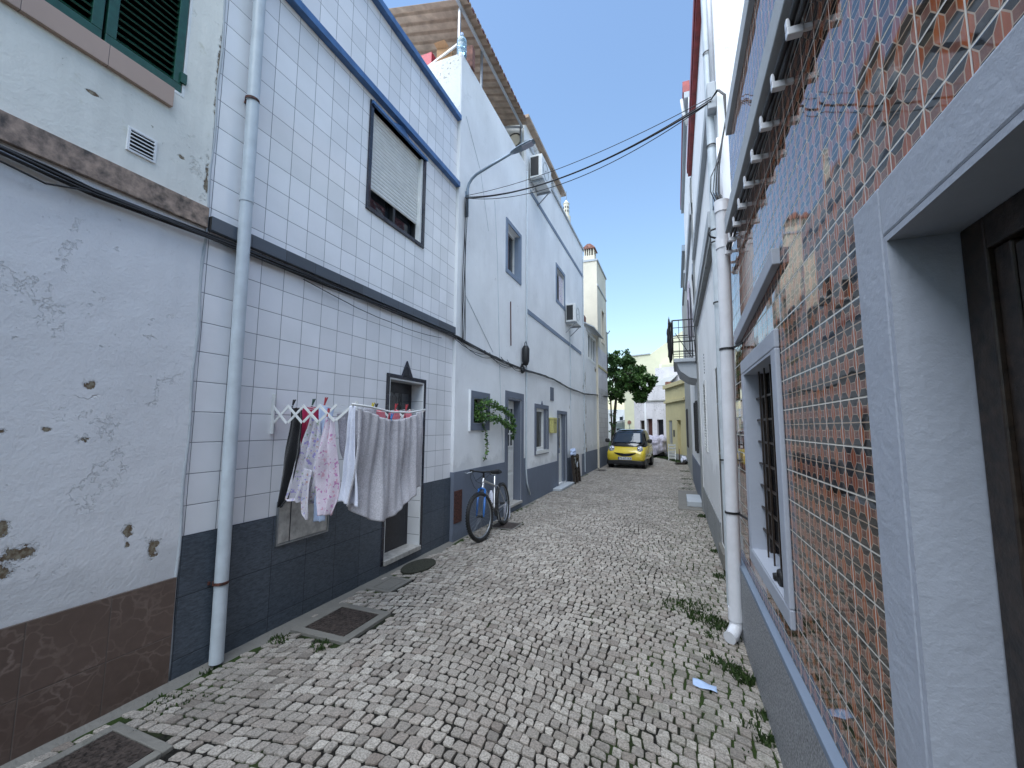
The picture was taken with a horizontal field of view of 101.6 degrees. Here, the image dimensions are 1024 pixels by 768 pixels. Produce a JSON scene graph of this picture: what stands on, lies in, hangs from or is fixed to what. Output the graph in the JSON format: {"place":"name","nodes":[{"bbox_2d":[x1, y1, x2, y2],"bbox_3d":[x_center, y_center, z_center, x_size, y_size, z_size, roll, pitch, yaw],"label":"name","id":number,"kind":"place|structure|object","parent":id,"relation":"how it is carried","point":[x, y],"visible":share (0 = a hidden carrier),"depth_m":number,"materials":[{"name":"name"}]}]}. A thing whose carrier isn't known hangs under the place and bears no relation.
{"place":"outdoors","nodes":[
{"label":"outdoors","id":0,"kind":"place"},
{"bbox_2d":[0,0,225,765],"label":"peeling house","id":1,"kind":"structure","parent":0,"point":[100,312],"depth_m":2.32,"materials":[{"name":"white paint"}]},
{"bbox_2d":[63,0,89,17],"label":"window pane","id":2,"kind":"structure","parent":1,"relation":"in","point":[68,2],"depth_m":2.36,"materials":[{"name":"black glass"}]},
{"bbox_2d":[101,0,177,74],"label":"window pane","id":3,"kind":"structure","parent":1,"relation":"in","point":[123,2],"depth_m":2.68,"materials":[{"name":"black glass"}]},
{"bbox_2d":[125,126,157,163],"bbox_3d":[-2.264,-1.462,2.555,0.017,0.150,0.150,-2,-6,21],"label":"wall vent","id":4,"kind":"object","parent":1,"relation":"attached to","point":[141,144],"depth_m":2.55,"materials":[{"name":"white paint"}]},
{"bbox_2d":[17,442,782,767],"bbox_3d":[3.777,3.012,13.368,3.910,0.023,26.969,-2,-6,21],"label":"cobbled street","id":5,"kind":"structure","parent":0,"point":[305,735],"depth_m":2.78,"materials":[{"name":"stone"}]},
{"bbox_2d":[32,722,172,767],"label":"manhole cover","id":6,"kind":"object","parent":5,"relation":"on","point":[119,745],"visible":1,"depth_m":2.04,"materials":[{"name":"metal"}]},
{"bbox_2d":[0,468,597,767],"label":"pavement edge","id":7,"kind":"object","parent":5,"relation":"on","point":[175,683],"visible":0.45,"depth_m":2.67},
{"bbox_2d":[169,0,461,680],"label":"tiled house","id":8,"kind":"structure","parent":5,"relation":"on","point":[335,157],"depth_m":3.70,"materials":[{"name":"white tile"}]},
{"bbox_2d":[270,394,425,433],"bbox_3d":[-1.363,0.272,3.616,0.823,0.320,0.962,-2,-6,21],"label":"drying rack","id":9,"kind":"object","parent":8,"relation":"attached to","point":[274,409],"visible":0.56,"depth_m":3.26,"materials":[{"name":"white metal"}]},
{"bbox_2d":[277,407,302,507],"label":"black trousers","id":10,"kind":"object","parent":9,"relation":"hanging from","point":[292,451],"visible":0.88,"depth_m":3.28,"materials":[{"name":"fabric"}]},
{"bbox_2d":[285,417,320,503],"bbox_3d":[-1.623,0.587,3.266,0.304,0.688,0.071,0,-6,7],"label":"floral shirt","id":11,"kind":"object","parent":9,"relation":"hanging from","point":[308,452],"visible":0.81,"depth_m":3.25,"materials":[{"name":"fabric"}]},
{"bbox_2d":[301,468,312,519],"bbox_3d":[-1.568,0.842,3.196,0.094,0.386,0.044,-3,-7,31],"label":"floral sleeve","id":12,"kind":"object","parent":11,"relation":"hanging from","point":[307,475],"visible":1,"depth_m":3.20,"materials":[{"name":"fabric"}]},
{"bbox_2d":[300,406,318,442],"bbox_3d":[-1.677,0.349,3.447,0.209,0.339,0.043,-1,-6,17],"label":"crimson shirt","id":13,"kind":"object","parent":9,"relation":"hanging from","point":[305,413],"visible":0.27,"depth_m":3.46,"materials":[{"name":"fabric"}]},
{"bbox_2d":[313,404,333,521],"bbox_3d":[-1.478,0.614,3.266,0.167,0.918,0.049,-2,-6,21],"label":"pale blue towel","id":14,"kind":"object","parent":9,"relation":"hanging from","point":[315,516],"visible":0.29,"depth_m":3.26,"materials":[{"name":"fabric"}]},
{"bbox_2d":[314,417,340,515],"bbox_3d":[-1.361,0.603,3.077,0.236,0.715,0.068,0,-6,7],"label":"pink floral nightdress","id":15,"kind":"object","parent":9,"relation":"hanging from","point":[327,480],"visible":0.99,"depth_m":3.07,"materials":[{"name":"fabric"}]},
{"bbox_2d":[338,406,357,506],"bbox_3d":[-1.162,0.515,3.013,0.182,0.716,0.046,-2,-6,21],"label":"pale sheet end","id":16,"kind":"object","parent":9,"relation":"hanging from","point":[349,462],"visible":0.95,"depth_m":3.01,"materials":[{"name":"white fabric"}]},
{"bbox_2d":[337,408,375,460],"bbox_3d":[-1.274,0.514,3.361,0.400,0.655,0.063,-2,-6,21],"label":"grey knit blanket","id":17,"kind":"object","parent":9,"relation":"hanging from","point":[342,424],"visible":0.23,"depth_m":3.40,"materials":[{"name":"grey fabric"}]},
{"bbox_2d":[355,418,403,458],"bbox_3d":[-1.027,0.556,3.453,0.084,0.635,0.761,-2,-6,21],"label":"sheet back half","id":18,"kind":"object","parent":9,"relation":"hanging from","point":[357,435],"visible":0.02,"depth_m":3.11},
{"bbox_2d":[376,408,385,417],"bbox_3d":[-1.122,0.275,3.494,0.054,0.143,0.153,-2,-6,21],"label":"pink cloth","id":19,"kind":"object","parent":9,"relation":"hanging from","point":[381,414],"visible":0.25,"depth_m":3.51,"materials":[{"name":"pink fabric"}]},
{"bbox_2d":[347,407,422,521],"bbox_3d":[-0.960,0.628,3.352,0.120,0.868,0.936,-2,-6,21],"label":"knitted sheet","id":20,"kind":"object","parent":9,"relation":"hanging from","point":[388,466],"visible":0.98,"depth_m":3.29,"materials":[{"name":"grey fabric"}]},
{"bbox_2d":[388,410,399,418],"bbox_3d":[-1.053,0.299,3.723,0.054,0.143,0.133,-2,-6,21],"label":"pink cloth","id":21,"kind":"object","parent":9,"relation":"hanging from","point":[396,415],"visible":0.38,"depth_m":3.72,"materials":[{"name":"pink fabric"}]},
{"bbox_2d":[403,410,411,417],"bbox_3d":[-0.962,0.312,3.848,0.054,0.143,0.094,-2,-6,21],"label":"pink cloth","id":22,"kind":"object","parent":9,"relation":"hanging from","point":[406,415],"visible":0.38,"depth_m":3.83,"materials":[{"name":"pink fabric"}]},
{"bbox_2d":[370,190,411,234],"bbox_3d":[-1.480,-2.431,5.053,0.030,1.130,0.950,-2,-6,21],"label":"window glass","id":23,"kind":"structure","parent":8,"relation":"in","point":[377,203],"depth_m":4.97,"materials":[{"name":"black glass"}]},
{"bbox_2d":[384,382,411,552],"bbox_3d":[-1.433,0.967,4.994,0.049,1.982,0.654,-2,-6,21],"label":"door","id":24,"kind":"structure","parent":8,"relation":"in","point":[400,393],"depth_m":5.07,"materials":[{"name":"black wood"}]},
{"bbox_2d":[389,205,415,237],"bbox_3d":[-1.435,-2.428,5.035,0.055,1.139,0.968,-2,-6,21],"label":"window frame","id":25,"kind":"structure","parent":8,"relation":"in","point":[391,209],"depth_m":5.00,"materials":[{"name":"black plastic"}]},
{"bbox_2d":[290,602,390,644],"bbox_3d":[-1.385,1.950,3.420,0.540,0.030,0.550,-2,-6,21],"label":"manhole cover","id":26,"kind":"object","parent":5,"relation":"on","point":[342,623],"visible":1,"depth_m":3.37,"materials":[{"name":"metal"}]},
{"bbox_2d":[366,576,411,592],"bbox_3d":[-1.244,2.041,4.245,0.280,0.021,0.380,-2,-6,21],"label":"manhole cover","id":27,"kind":"object","parent":5,"relation":"on","point":[390,584],"visible":0.93,"depth_m":4.22,"materials":[{"name":"grey metal"}]},
{"bbox_2d":[401,558,435,574],"bbox_3d":[-1.068,2.085,4.776,0.310,0.022,0.540,-2,-6,21],"label":"manhole cover","id":28,"kind":"object","parent":5,"relation":"on","point":[418,566],"depth_m":4.73,"materials":[{"name":"grey metal"}]},
{"bbox_2d":[133,456,776,753],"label":"weeds","id":29,"kind":"object","parent":5,"relation":"on","point":[747,679],"visible":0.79,"depth_m":2.98,"materials":[{"name":"green plant"}]},
{"bbox_2d":[428,53,530,541],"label":"white house","id":30,"kind":"structure","parent":5,"relation":"on","point":[496,240],"depth_m":7.12,"materials":[{"name":"paint"}]},
{"bbox_2d":[0,145,606,396],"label":"facade cables","id":31,"kind":"object","parent":30,"relation":"attached to","point":[71,182],"visible":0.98,"depth_m":2.96,"materials":[{"name":"black rubber"}]},
{"bbox_2d":[421,52,435,64],"bbox_3d":[-1.414,-5.357,7.193,0.280,0.410,0.350,-2,-6,21],"label":"plastic crate","id":32,"kind":"object","parent":30,"relation":"on","point":[429,58],"visible":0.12,"depth_m":7.02,"materials":[{"name":"plastic"}]},
{"bbox_2d":[434,40,454,60],"bbox_3d":[-1.099,-5.415,6.949,0.286,0.300,0.389,-1,-6,15],"label":"cardboard box","id":33,"kind":"object","parent":30,"relation":"on","point":[441,45],"visible":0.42,"depth_m":6.85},
{"bbox_2d":[388,0,527,156],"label":"terrace canopy","id":34,"kind":"object","parent":30,"relation":"on","point":[425,27],"visible":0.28,"depth_m":7.49,"materials":[{"name":"wood"}]},
{"bbox_2d":[457,32,466,58],"bbox_3d":[-0.803,-5.412,6.673,0.160,0.420,0.158,-2,-6,21],"label":"water bottle","id":35,"kind":"object","parent":30,"relation":"on","point":[461,44],"visible":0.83,"depth_m":6.61,"materials":[{"name":"clear plastic"}]},
{"bbox_2d":[467,45,474,71],"bbox_3d":[-0.680,-5.377,6.902,0.100,0.380,0.120,-1,-6,16],"label":"cardboard piece","id":36,"kind":"object","parent":30,"relation":"on","point":[471,55],"visible":0.74,"depth_m":6.85,"materials":[{"name":"cardboard"}]},
{"bbox_2d":[474,397,516,460],"bbox_3d":[-0.243,0.767,7.210,0.254,1.054,1.639,-3,-7,27],"label":"trailing vine","id":37,"kind":"object","parent":30,"relation":"attached to","point":[482,417],"visible":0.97,"depth_m":6.92,"materials":[{"name":"green plant"}]},
{"bbox_2d":[465,139,535,217],"bbox_3d":[-0.195,-3.114,6.343,1.130,0.990,0.150,-2,-6,21],"label":"street lamp","id":38,"kind":"object","parent":30,"relation":"attached to","point":[525,145],"visible":1,"depth_m":6.34,"materials":[{"name":"grey metal"}]},
{"bbox_2d":[508,237,512,271],"bbox_3d":[-0.113,-2.661,8.502,0.030,0.908,0.686,-2,-6,21],"label":"window glass","id":39,"kind":"structure","parent":30,"relation":"in","point":[510,242],"depth_m":8.66,"materials":[{"name":"black glass"}]},
{"bbox_2d":[510,301,511,345],"bbox_3d":[-0.022,-1.180,8.132,0.021,0.870,0.042,-4,-7,35],"label":"metal rod","id":40,"kind":"object","parent":30,"relation":"attached to","point":[510,324],"visible":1,"depth_m":8.12,"materials":[{"name":"grey metal"}]},
{"bbox_2d":[508,401,513,500],"bbox_3d":[-0.106,1.308,8.170,0.060,1.972,0.672,-2,-6,21],"label":"door","id":41,"kind":"structure","parent":30,"relation":"in","point":[510,403],"depth_m":8.29,"materials":[{"name":"white paint"}]},
{"bbox_2d":[508,231,513,273],"bbox_3d":[-0.078,-2.661,8.489,0.045,0.908,0.688,-2,-6,21],"label":"window frame","id":42,"kind":"structure","parent":30,"relation":"in","point":[509,234],"depth_m":8.75,"materials":[{"name":"white paint"}]},
{"bbox_2d":[465,469,509,541],"bbox_3d":[-0.415,1.778,6.450,0.566,0.982,1.730,0,-6,7],"label":"bicycle","id":43,"kind":"object","parent":5,"relation":"on","point":[491,498],"visible":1,"depth_m":6.13,"materials":[{"name":"metal"}]},
{"bbox_2d":[503,504,509,517],"bbox_3d":[-0.091,2.211,7.413,0.120,0.317,0.117,-2,-6,21],"label":"detergent jug","id":44,"kind":"object","parent":5,"relation":"on","point":[504,511],"visible":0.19,"depth_m":7.37,"materials":[{"name":"white plastic"}]},
{"bbox_2d":[492,522,522,529],"bbox_3d":[-0.102,2.315,6.823,0.440,0.019,0.480,-2,-6,21],"label":"manhole cover","id":45,"kind":"object","parent":5,"relation":"on","point":[509,525],"visible":0.66,"depth_m":6.79,"materials":[{"name":"metal"}]},
{"bbox_2d":[504,114,585,504],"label":"banded white house","id":46,"kind":"structure","parent":5,"relation":"on","point":[555,269],"depth_m":10.88,"materials":[{"name":"paint"}]},
{"bbox_2d":[537,412,540,446],"bbox_3d":[0.605,1.060,9.782,0.010,0.958,0.669,-2,-6,21],"label":"window glass","id":47,"kind":"structure","parent":46,"relation":"in","point":[538,413],"depth_m":9.85,"materials":[{"name":"black glass"}]},
{"bbox_2d":[529,153,550,205],"bbox_3d":[0.664,-4.743,9.763,0.350,0.857,0.756,-2,-6,21],"label":"air conditioner","id":48,"kind":"object","parent":46,"relation":"attached to","point":[538,165],"visible":0.94,"depth_m":9.49,"materials":[{"name":"white paint"}]},
{"bbox_2d":[537,408,543,449],"bbox_3d":[0.625,1.059,9.764,0.040,0.959,0.649,-2,-6,21],"label":"window frame","id":49,"kind":"structure","parent":46,"relation":"in","point":[538,410],"depth_m":10.00,"materials":[{"name":"white paint"}]},
{"bbox_2d":[549,418,556,432],"bbox_3d":[1.041,1.046,10.546,0.130,0.390,0.360,-2,-6,21],"label":"letter box","id":50,"kind":"object","parent":46,"relation":"attached to","point":[552,425],"visible":1,"depth_m":10.40,"materials":[{"name":"yellow plastic"}]},
{"bbox_2d":[557,276,558,300],"bbox_3d":[1.251,-2.755,11.987,0.010,0.948,0.858,-2,-6,21],"label":"window glass","id":51,"kind":"structure","parent":46,"relation":"in","point":[557,276],"depth_m":12.24,"materials":[{"name":"black glass"}]},
{"bbox_2d":[559,414,561,482],"bbox_3d":[1.268,1.750,11.463,0.065,1.878,0.598,-2,-6,21],"label":"door","id":52,"kind":"structure","parent":46,"relation":"in","point":[560,459],"depth_m":11.54,"materials":[{"name":"white paint"}]},
{"bbox_2d":[563,191,570,222],"bbox_3d":[2.501,-6.982,19.186,0.400,3.950,0.400,-2,-6,21],"label":"ornate chimney","id":53,"kind":"object","parent":46,"relation":"on","point":[566,203],"visible":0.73,"depth_m":19.18,"materials":[{"name":"beige paint"}]},
{"bbox_2d":[565,303,580,336],"bbox_3d":[1.846,-1.909,12.562,0.350,0.847,0.756,-2,-6,21],"label":"air conditioner","id":54,"kind":"object","parent":46,"relation":"attached to","point":[573,315],"visible":1,"depth_m":12.27,"materials":[{"name":"white paint"}]},
{"bbox_2d":[571,454,580,483],"bbox_3d":[1.879,2.475,12.217,0.152,0.806,0.804,-2,-6,21],"label":"leaning pallet","id":55,"kind":"object","parent":5,"relation":"on","point":[575,465],"visible":0.95,"depth_m":12.13,"materials":[{"name":"brown wood"}]},
{"bbox_2d":[570,448,575,455],"bbox_3d":[1.768,1.975,12.083,0.172,0.253,0.499,-2,-6,21],"label":"plastic bag","id":56,"kind":"object","parent":55,"relation":"on","point":[573,451],"visible":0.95,"depth_m":11.97,"materials":[{"name":"plastic"}]},
{"bbox_2d":[583,244,609,467],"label":"tall cream house","id":57,"kind":"structure","parent":5,"relation":"on","point":[594,285],"depth_m":17.49,"materials":[{"name":"paint"}]},
{"bbox_2d":[601,308,604,345],"bbox_3d":[3.953,-2.505,18.386,0.130,1.520,0.850,-2,-6,21],"label":"window frame","id":58,"kind":"structure","parent":57,"relation":"in","point":[602,312],"depth_m":18.68,"materials":[{"name":"beige paint"}]},
{"bbox_2d":[605,429,653,468],"bbox_3d":[5.004,2.677,17.579,1.880,1.540,2.558,-3,-7,26],"label":"car","id":59,"kind":"object","parent":5,"relation":"on","point":[631,446],"visible":1,"depth_m":16.77,"materials":[{"name":"yellow paint"}]},
{"bbox_2d":[607,348,658,445],"bbox_3d":[5.513,0.992,19.913,2.898,5.379,2.432,-2,-6,21],"label":"street tree","id":60,"kind":"object","parent":5,"relation":"on","point":[632,379],"visible":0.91,"depth_m":19.79,"materials":[{"name":"green plant"}]},
{"bbox_2d":[624,331,682,428],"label":"gabled cream building","id":61,"kind":"structure","parent":5,"relation":"on","point":[658,358],"depth_m":38.35,"materials":[{"name":"yellow paint"}]},
{"bbox_2d":[634,366,680,454],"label":"stained white house","id":62,"kind":"structure","parent":5,"relation":"on","point":[650,416],"depth_m":25.46,"materials":[{"name":"paint"}]},
{"bbox_2d":[649,419,652,435],"bbox_3d":[8.521,3.202,25.431,0.040,2.150,0.350,6,-8,-44],"label":"door","id":63,"kind":"structure","parent":62,"relation":"in","point":[650,420],"depth_m":25.50,"materials":[{"name":"wood"}]},
{"bbox_2d":[659,420,663,434],"bbox_3d":[8.989,3.180,24.945,0.040,2.100,0.400,6,-8,-44],"label":"door","id":64,"kind":"structure","parent":62,"relation":"in","point":[661,428],"depth_m":25.02,"materials":[{"name":"black metal"}]},
{"bbox_2d":[649,435,666,456],"bbox_3d":[8.284,3.521,23.983,1.305,1.208,2.768,-2,-6,21],"label":"covered vehicle","id":65,"kind":"object","parent":5,"relation":"on","point":[659,443],"visible":0.67,"depth_m":22.89,"materials":[{"name":"white fabric"}]},
{"bbox_2d":[668,444,675,459],"bbox_3d":[8.065,3.426,21.041,0.360,0.808,0.199,-2,-6,21],"label":"leaning crate","id":66,"kind":"object","parent":5,"relation":"on","point":[672,451],"visible":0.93,"depth_m":21.02,"materials":[{"name":"white paint"}]},
{"bbox_2d":[680,245,692,477],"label":"grey eaved house","id":67,"kind":"structure","parent":5,"relation":"on","point":[687,395],"depth_m":15.20,"materials":[{"name":"paint"}]},
{"bbox_2d":[678,490,702,510],"bbox_3d":[3.977,2.593,9.365,0.460,0.032,2.650,-2,-6,21],"label":"cement pad","id":68,"kind":"object","parent":5,"relation":"on","point":[682,502],"visible":0.65,"depth_m":9.02,"materials":[{"name":"grey concrete"}]},
{"bbox_2d":[686,494,701,506],"bbox_3d":[3.865,2.469,8.855,0.290,0.108,1.000,-2,-6,21],"label":"stone step","id":69,"kind":"object","parent":68,"relation":"on","point":[693,500],"visible":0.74,"depth_m":8.52,"materials":[{"name":"white stone"}]},
{"bbox_2d":[692,678,716,691],"bbox_3d":[1.200,1.876,2.599,0.162,0.012,0.072,-4,-7,38],"label":"paper scrap","id":70,"kind":"object","parent":5,"relation":"on","point":[699,683],"visible":1,"depth_m":2.60,"materials":[{"name":"white paper"}]},
{"bbox_2d":[686,0,743,604],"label":"red eaved house","id":71,"kind":"structure","parent":5,"relation":"on","point":[716,24],"depth_m":5.16,"materials":[{"name":"white paint"}]},
{"bbox_2d":[466,89,725,238],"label":"span cables","id":72,"kind":"object","parent":71,"relation":"attached to","point":[719,195],"visible":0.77,"depth_m":4.40,"materials":[{"name":"black rubber"}]},
{"bbox_2d":[715,368,723,544],"bbox_3d":[2.421,0.828,4.807,0.023,2.068,0.528,-2,-6,21],"label":"door","id":73,"kind":"structure","parent":71,"relation":"in","point":[716,368],"depth_m":4.96,"materials":[{"name":"white metal"}]},
{"bbox_2d":[724,0,1023,767],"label":"brown tiled house","id":74,"kind":"structure","parent":5,"relation":"on","point":[877,271],"depth_m":0.95,"materials":[{"name":"tile"}]},
{"bbox_2d":[714,198,747,644],"bbox_3d":[1.645,0.260,3.171,0.158,3.356,0.515,-1,-6,17],"label":"rain pipe","id":75,"kind":"object","parent":74,"relation":"attached to","point":[732,633],"visible":0.91,"depth_m":3.18,"materials":[{"name":"white plastic"}]},
{"bbox_2d":[724,0,812,263],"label":"insulated wall cable","id":76,"kind":"object","parent":74,"relation":"attached to","point":[793,32],"visible":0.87,"depth_m":1.74,"materials":[{"name":"white plastic"}]},
{"bbox_2d":[766,372,779,556],"bbox_3d":[1.533,0.460,2.329,0.016,1.133,0.860,-2,-6,21],"label":"window glass","id":77,"kind":"structure","parent":74,"relation":"in","point":[767,375],"depth_m":2.63,"materials":[{"name":"black glass"}]},
{"bbox_2d":[772,568,783,586],"bbox_3d":[1.336,0.964,2.047,0.053,0.102,0.255,-2,-6,19],"label":"coiled cable","id":78,"kind":"object","parent":74,"relation":"on","point":[778,575],"visible":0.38,"depth_m":2.09,"materials":[{"name":"black rubber"}]},
{"bbox_2d":[1016,238,1023,308],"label":"door","id":79,"kind":"structure","parent":74,"relation":"in","point":[1020,244],"depth_m":0.72,"materials":[{"name":"brown wood"}]},
{"bbox_2d":[383,0,692,409],"label":"sky","id":80,"kind":"structure","parent":0,"point":[590,76],"materials":[{"name":"blue"}]},
{"bbox_2d":[584,316,603,473],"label":"white house","id":81,"kind":"structure","parent":0,"point":[591,455],"depth_m":15.65,"materials":[{"name":"paint"}]},
{"bbox_2d":[588,336,593,360],"bbox_3d":[3.018,-1.369,16.204,0.040,0.880,1.550,-2,-6,21],"label":"window glass","id":82,"kind":"structure","parent":81,"relation":"in","point":[588,336],"depth_m":15.94,"materials":[{"name":"black glass"}]},
{"bbox_2d":[587,331,595,364],"bbox_3d":[3.060,-1.355,16.186,0.090,1.050,1.750,-2,-6,21],"label":"window frame","id":83,"kind":"structure","parent":81,"relation":"in","point":[591,339],"depth_m":15.99,"materials":[{"name":"white paint"}]},
{"bbox_2d":[608,409,624,440],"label":"distant white building","id":84,"kind":"structure","parent":0,"point":[620,418],"depth_m":50.61,"materials":[{"name":"paint"}]},
{"bbox_2d":[662,380,686,459],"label":"yellow house","id":85,"kind":"structure","parent":0,"point":[674,402],"depth_m":21.37,"materials":[{"name":"paint"}]},
{"bbox_2d":[680,420,681,454],"bbox_3d":[8.562,2.752,20.910,0.040,1.880,0.600,0,-6,4],"label":"door","id":86,"kind":"structure","parent":85,"relation":"in","point":[680,420],"depth_m":21.21,"materials":[{"name":"yellow paint"}]},
{"bbox_2d":[672,80,703,511],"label":"building","id":87,"kind":"structure","parent":0,"point":[686,369],"depth_m":9.22,"materials":[{"name":"white paint"}]},
{"bbox_2d":[666,318,673,362],"bbox_3d":[3.401,-0.948,8.982,0.139,1.037,0.336,-2,-6,21],"label":"hanging cloth","id":88,"kind":"object","parent":87,"relation":"hanging from","point":[670,342],"visible":0.98,"depth_m":8.88,"materials":[{"name":"black fabric"}]},
{"bbox_2d":[687,280,692,357],"bbox_3d":[3.861,-1.410,9.047,0.120,1.790,0.319,-2,-6,21],"label":"furled parasol","id":89,"kind":"object","parent":87,"relation":"on","point":[689,313],"visible":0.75,"depth_m":9.09,"materials":[{"name":"fabric"}]}
]}

